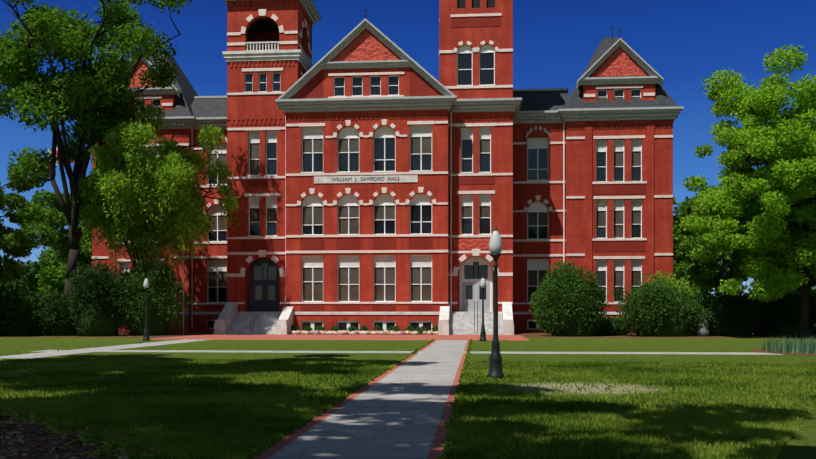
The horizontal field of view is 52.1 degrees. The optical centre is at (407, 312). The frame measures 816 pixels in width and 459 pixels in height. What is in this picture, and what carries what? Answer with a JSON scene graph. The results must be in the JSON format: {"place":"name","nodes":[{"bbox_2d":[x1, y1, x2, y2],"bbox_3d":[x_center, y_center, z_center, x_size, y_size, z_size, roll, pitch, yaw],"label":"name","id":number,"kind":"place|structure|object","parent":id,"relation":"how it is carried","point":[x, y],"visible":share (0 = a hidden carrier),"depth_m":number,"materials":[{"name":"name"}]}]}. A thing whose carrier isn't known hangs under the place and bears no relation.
{"place":"outdoors","nodes":[
{"label":"outdoors","id":0,"kind":"place"},
{"bbox_2d":[119,18,644,310],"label":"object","id":1,"kind":"object","parent":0,"point":[420,85],"visible":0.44,"depth_m":72.36,"materials":[{"name":"red brick"}]},
{"bbox_2d":[0,334,783,458],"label":"path","id":2,"kind":"structure","parent":0,"point":[396,413],"depth_m":17.33,"materials":[{"name":"grey concrete"}]},
{"bbox_2d":[0,324,815,458],"bbox_3d":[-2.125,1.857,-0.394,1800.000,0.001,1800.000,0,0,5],"label":"lawn ground","id":3,"kind":"structure","parent":0,"point":[801,444],"depth_m":37.71,"materials":[{"name":"green plant"}]},
{"bbox_2d":[0,289,11,334],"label":"shrub","id":4,"kind":"object","parent":3,"relation":"on","point":[3,308],"depth_m":66.89,"materials":[{"name":"green plant"}]},
{"bbox_2d":[0,279,46,335],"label":"shrub","id":5,"kind":"object","parent":3,"relation":"on","point":[18,296],"depth_m":66.32,"materials":[{"name":"green plant"}]},
{"bbox_2d":[0,156,57,283],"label":"tree","id":6,"kind":"object","parent":3,"relation":"on","point":[21,241],"depth_m":84.79,"materials":[{"name":"green plant"}]},
{"bbox_2d":[0,260,58,292],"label":"tree","id":7,"kind":"object","parent":3,"relation":"on","point":[32,269],"depth_m":130.69,"materials":[{"name":"green plant"}]},
{"bbox_2d":[19,289,79,335],"bbox_3d":[-27.337,0.075,66.639,5.341,3.812,5.768,0,0,5],"label":"shrub","id":8,"kind":"object","parent":3,"relation":"on","point":[40,317],"depth_m":64.92,"materials":[{"name":"green plant"}]},
{"bbox_2d":[19,188,91,270],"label":"tree","id":9,"kind":"object","parent":3,"relation":"on","point":[55,218],"depth_m":98.70,"materials":[{"name":"green plant"}]},
{"bbox_2d":[34,247,81,294],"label":"tree","id":10,"kind":"object","parent":3,"relation":"on","point":[51,275],"visible":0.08,"depth_m":118.35,"materials":[{"name":"green plant"}]},
{"bbox_2d":[5,339,182,355],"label":"lawn edge tufts","id":11,"kind":"object","parent":3,"relation":"on","point":[95,346],"visible":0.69,"depth_m":43.88,"materials":[{"name":"green plant"}]},
{"bbox_2d":[0,0,191,297],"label":"oak tree","id":12,"kind":"object","parent":3,"relation":"on","point":[98,81],"depth_m":65.64,"materials":[{"name":"green plant"}]},
{"bbox_2d":[67,257,136,336],"bbox_3d":[-23.850,-1.147,65.404,5.464,6.546,5.914,0,0,5],"label":"shrub","id":13,"kind":"object","parent":3,"relation":"on","point":[89,277],"depth_m":64.28,"materials":[{"name":"green plant"}]},
{"bbox_2d":[143,276,149,340],"bbox_3d":[-17.137,-0.273,54.705,0.480,4.260,0.468,0,0,5],"label":"lamp post","id":14,"kind":"object","parent":3,"relation":"on","point":[146,335],"visible":0.98,"depth_m":54.64,"materials":[{"name":"black metal"}]},
{"bbox_2d":[143,278,148,287],"bbox_3d":[-17.137,-1.918,54.705,0.380,0.650,0.370,0,0,5],"label":"lamp globe","id":15,"kind":"object","parent":14,"relation":"attached to","point":[146,283],"visible":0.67,"depth_m":54.58,"materials":[{"name":"white glass"}]},
{"bbox_2d":[113,256,196,335],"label":"shrub","id":16,"kind":"object","parent":3,"relation":"on","point":[138,276],"depth_m":66.33,"materials":[{"name":"green plant"}]},
{"bbox_2d":[70,103,240,275],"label":"locust tree","id":17,"kind":"object","parent":3,"relation":"on","point":[119,217],"depth_m":66.32,"materials":[{"name":"green plant"}]},
{"bbox_2d":[226,312,502,334],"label":"stairs","id":18,"kind":"structure","parent":3,"relation":"on","point":[461,323],"depth_m":71.19,"materials":[{"name":"grey concrete"}]},
{"bbox_2d":[92,0,673,332],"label":"brick wall","id":19,"kind":"structure","parent":3,"relation":"on","point":[508,197],"depth_m":73.75,"materials":[{"name":"red brick"}]},
{"bbox_2d":[249,258,279,311],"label":"hall door","id":20,"kind":"structure","parent":19,"relation":"attached to","point":[270,305],"depth_m":74.96,"materials":[{"name":"grey wood"}]},
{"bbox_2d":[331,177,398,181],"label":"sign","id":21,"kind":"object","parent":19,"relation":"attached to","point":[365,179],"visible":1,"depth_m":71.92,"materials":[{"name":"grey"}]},
{"bbox_2d":[120,45,641,330],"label":"stone trim","id":22,"kind":"structure","parent":19,"relation":"attached to","point":[384,200],"depth_m":72.68,"materials":[{"name":"beige stone"}]},
{"bbox_2d":[121,126,640,271],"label":"window blinds","id":23,"kind":"object","parent":19,"relation":"attached to","point":[317,261],"visible":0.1,"depth_m":74.20,"materials":[{"name":"white fabric"}]},
{"bbox_2d":[124,31,644,248],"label":"wall panels","id":24,"kind":"object","parent":19,"relation":"attached to","point":[365,46],"visible":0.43,"depth_m":72.38,"materials":[{"name":"red brick"}]},
{"bbox_2d":[98,1,677,116],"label":"roof","id":25,"kind":"structure","parent":19,"relation":"attached to","point":[187,103],"depth_m":78.55,"materials":[{"name":"grey"}]},
{"bbox_2d":[153,137,640,285],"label":"hall blind","id":26,"kind":"object","parent":19,"relation":"attached to","point":[390,214],"visible":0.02,"depth_m":72.66,"materials":[{"name":"grey fabric"}]},
{"bbox_2d":[156,159,640,300],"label":"window panes","id":27,"kind":"structure","parent":19,"relation":"attached to","point":[354,289],"depth_m":72.68,"materials":[{"name":"black glass"}]},
{"bbox_2d":[179,41,621,334],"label":"hall stone wall","id":28,"kind":"structure","parent":19,"relation":"attached to","point":[223,321],"depth_m":72.04,"materials":[{"name":"beige stone"}]},
{"bbox_2d":[126,0,683,129],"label":"roof trim","id":29,"kind":"structure","parent":19,"relation":"attached to","point":[450,101],"depth_m":72.23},
{"bbox_2d":[250,7,619,332],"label":"handrail","id":30,"kind":"object","parent":19,"relation":"attached to","point":[365,10],"visible":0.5,"depth_m":71.50,"materials":[{"name":"grey metal"}]},
{"bbox_2d":[462,282,489,311],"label":"hall door","id":31,"kind":"structure","parent":19,"relation":"attached to","point":[467,305],"depth_m":73.39,"materials":[{"name":"grey wood"}]},
{"bbox_2d":[0,399,812,458],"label":"lawn","id":32,"kind":"structure","parent":3,"relation":"on","point":[76,410],"depth_m":13.16,"materials":[{"name":"green plant"}]},
{"bbox_2d":[0,357,815,408],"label":"lawn","id":33,"kind":"structure","parent":3,"relation":"on","point":[89,372],"depth_m":22.18,"materials":[{"name":"green plant"}]},
{"bbox_2d":[0,332,815,458],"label":"bed mulch","id":34,"kind":"object","parent":3,"relation":"on","point":[44,446],"visible":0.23,"depth_m":12.94,"materials":[{"name":"brown soil"}]},
{"bbox_2d":[0,217,4,260],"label":"tree","id":35,"kind":"object","parent":34,"relation":"on","point":[2,226],"visible":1,"depth_m":65.56,"materials":[{"name":"green plant"}]},
{"bbox_2d":[0,407,154,458],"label":"bed litter","id":36,"kind":"object","parent":34,"relation":"on","point":[77,446],"visible":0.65,"depth_m":11.72,"materials":[{"name":"brown plant"}]},
{"bbox_2d":[77,223,183,334],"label":"downspout","id":37,"kind":"object","parent":34,"relation":"on","point":[183,283],"visible":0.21,"depth_m":67.11,"materials":[{"name":"grey"}]},
{"bbox_2d":[47,148,76,166],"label":"flag","id":38,"kind":"object","parent":37,"relation":"attached to","point":[50,152],"visible":0.25,"depth_m":72.21,"materials":[{"name":"fabric"}]},
{"bbox_2d":[0,339,472,458],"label":"lawn edge tufts","id":39,"kind":"object","parent":34,"relation":"on","point":[84,437],"visible":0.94,"depth_m":13.23,"materials":[{"name":"green plant"}]},
{"bbox_2d":[291,325,300,330],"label":"shrub bed","id":40,"kind":"object","parent":34,"relation":"on","point":[295,328],"visible":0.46,"depth_m":71.66,"materials":[{"name":"green plant"}]},
{"bbox_2d":[304,325,312,330],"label":"shrub bed","id":41,"kind":"object","parent":34,"relation":"on","point":[307,328],"visible":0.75,"depth_m":71.61,"materials":[{"name":"green plant"}]},
{"bbox_2d":[314,326,325,330],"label":"shrub bed","id":42,"kind":"object","parent":34,"relation":"on","point":[321,328],"visible":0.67,"depth_m":71.51,"materials":[{"name":"green plant"}]},
{"bbox_2d":[330,325,339,330],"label":"shrub bed","id":43,"kind":"object","parent":34,"relation":"on","point":[335,328],"visible":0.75,"depth_m":71.34,"materials":[{"name":"green plant"}]},
{"bbox_2d":[345,325,356,330],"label":"shrub bed","id":44,"kind":"object","parent":34,"relation":"on","point":[351,328],"visible":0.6,"depth_m":71.19,"materials":[{"name":"green plant"}]},
{"bbox_2d":[357,325,368,330],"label":"shrub bed","id":45,"kind":"object","parent":34,"relation":"on","point":[363,328],"visible":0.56,"depth_m":71.06,"materials":[{"name":"green plant"}]},
{"bbox_2d":[289,330,437,334],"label":"flowerbed flowers","id":46,"kind":"object","parent":34,"relation":"on","point":[340,332],"visible":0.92,"depth_m":69.74,"materials":[{"name":"multicoloured plant"}]},
{"bbox_2d":[373,325,383,330],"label":"shrub bed","id":47,"kind":"object","parent":34,"relation":"on","point":[377,328],"visible":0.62,"depth_m":71.12,"materials":[{"name":"green plant"}]},
{"bbox_2d":[386,325,400,330],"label":"shrub bed","id":48,"kind":"object","parent":34,"relation":"on","point":[395,328],"visible":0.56,"depth_m":70.91,"materials":[{"name":"green plant"}]},
{"bbox_2d":[405,325,414,330],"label":"shrub bed","id":49,"kind":"object","parent":34,"relation":"on","point":[409,328],"visible":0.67,"depth_m":70.70,"materials":[{"name":"green plant"}]},
{"bbox_2d":[415,326,426,333],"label":"shrub bed","id":50,"kind":"object","parent":34,"relation":"on","point":[421,329],"visible":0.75,"depth_m":70.77,"materials":[{"name":"green plant"}]},
{"bbox_2d":[432,325,437,331],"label":"shrub bed","id":51,"kind":"object","parent":34,"relation":"on","point":[435,328],"visible":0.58,"depth_m":70.64,"materials":[{"name":"green plant"}]},
{"bbox_2d":[632,270,700,323],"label":"dogwood shrub","id":52,"kind":"object","parent":34,"relation":"on","point":[672,282],"visible":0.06,"depth_m":67.27,"materials":[{"name":"green plant"}]},
{"bbox_2d":[697,313,708,336],"bbox_3d":[22.695,0.967,64.176,0.900,1.780,0.856,0,0,5],"label":"stone sculpture","id":53,"kind":"object","parent":34,"relation":"on","point":[704,331],"visible":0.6,"depth_m":63.87,"materials":[{"name":"grey stone"}]},
{"bbox_2d":[743,323,765,336],"bbox_3d":[26.105,1.349,62.947,1.736,1.054,0.499,0,0,5],"label":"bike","id":54,"kind":"object","parent":34,"relation":"on","point":[755,330],"visible":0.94,"depth_m":62.87,"materials":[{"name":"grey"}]},
{"bbox_2d":[761,334,815,354],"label":"iris plants","id":55,"kind":"object","parent":34,"relation":"on","point":[809,347],"visible":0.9,"depth_m":39.00,"materials":[{"name":"green plant"}]},
{"bbox_2d":[801,221,815,300],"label":"tree","id":56,"kind":"object","parent":34,"relation":"on","point":[814,279],"visible":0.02,"depth_m":72.09,"materials":[{"name":"green plant"}]},
{"bbox_2d":[479,277,486,340],"bbox_3d":[4.852,-0.273,53.992,0.480,4.260,0.468,0,0,5],"label":"lamp post","id":57,"kind":"object","parent":3,"relation":"on","point":[483,335],"visible":0.98,"depth_m":53.93,"materials":[{"name":"black metal"}]},
{"bbox_2d":[480,278,485,287],"bbox_3d":[4.852,-1.918,53.991,0.380,0.650,0.370,0,0,5],"label":"lamp globe","id":58,"kind":"object","parent":57,"relation":"attached to","point":[482,283],"visible":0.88,"depth_m":53.87,"materials":[{"name":"white glass"}]},
{"bbox_2d":[487,225,503,379],"bbox_3d":[2.446,-0.298,23.288,0.486,4.311,0.474,0,0,5],"label":"lamp post","id":59,"kind":"object","parent":3,"relation":"on","point":[495,364],"visible":0.94,"depth_m":23.22,"materials":[{"name":"black metal"}]},
{"bbox_2d":[489,231,502,253],"bbox_3d":[2.446,-1.963,23.288,0.384,0.658,0.375,0,0,5],"label":"lamp globe","id":60,"kind":"object","parent":59,"relation":"attached to","point":[495,244],"visible":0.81,"depth_m":23.16,"materials":[{"name":"white glass"}]},
{"bbox_2d":[529,259,609,336],"bbox_3d":[12.623,-1.064,65.145,6.250,6.143,5.704,0,0,5],"label":"shrub","id":61,"kind":"object","parent":3,"relation":"on","point":[554,292],"depth_m":63.84,"materials":[{"name":"green plant"}]},
{"bbox_2d":[595,315,635,335],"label":"shrub","id":62,"kind":"object","parent":3,"relation":"on","point":[614,322],"depth_m":66.03,"materials":[{"name":"green plant"}]},
{"bbox_2d":[613,272,715,336],"bbox_3d":[20.045,-0.517,65.153,8.284,5.035,6.792,0,0,5],"label":"shrub","id":63,"kind":"object","parent":3,"relation":"on","point":[643,299],"depth_m":63.49,"materials":[{"name":"green plant"}]},
{"bbox_2d":[673,261,714,297],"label":"tree","id":64,"kind":"object","parent":3,"relation":"on","point":[680,270],"visible":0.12,"depth_m":133.15,"materials":[{"name":"green plant"}]},
{"bbox_2d":[687,280,768,335],"bbox_3d":[24.727,-0.310,66.482,7.537,4.499,6.937,0,0,5],"label":"shrub","id":65,"kind":"object","parent":3,"relation":"on","point":[740,304],"depth_m":64.56,"materials":[{"name":"green plant"}]},
{"bbox_2d":[673,169,786,294],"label":"tree","id":66,"kind":"object","parent":3,"relation":"on","point":[685,243],"depth_m":95.49,"materials":[{"name":"green plant"}]},
{"bbox_2d":[679,44,815,337],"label":"tree","id":67,"kind":"object","parent":3,"relation":"on","point":[796,174],"depth_m":58.89,"materials":[{"name":"green plant"}]},
{"bbox_2d":[723,259,815,302],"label":"tree","id":68,"kind":"object","parent":3,"relation":"on","point":[792,293],"depth_m":132.43,"materials":[{"name":"green plant"}]},
{"bbox_2d":[0,0,815,298],"label":"sky","id":69,"kind":"structure","parent":0,"point":[684,41],"materials":[{"name":"blue"}]}
]}

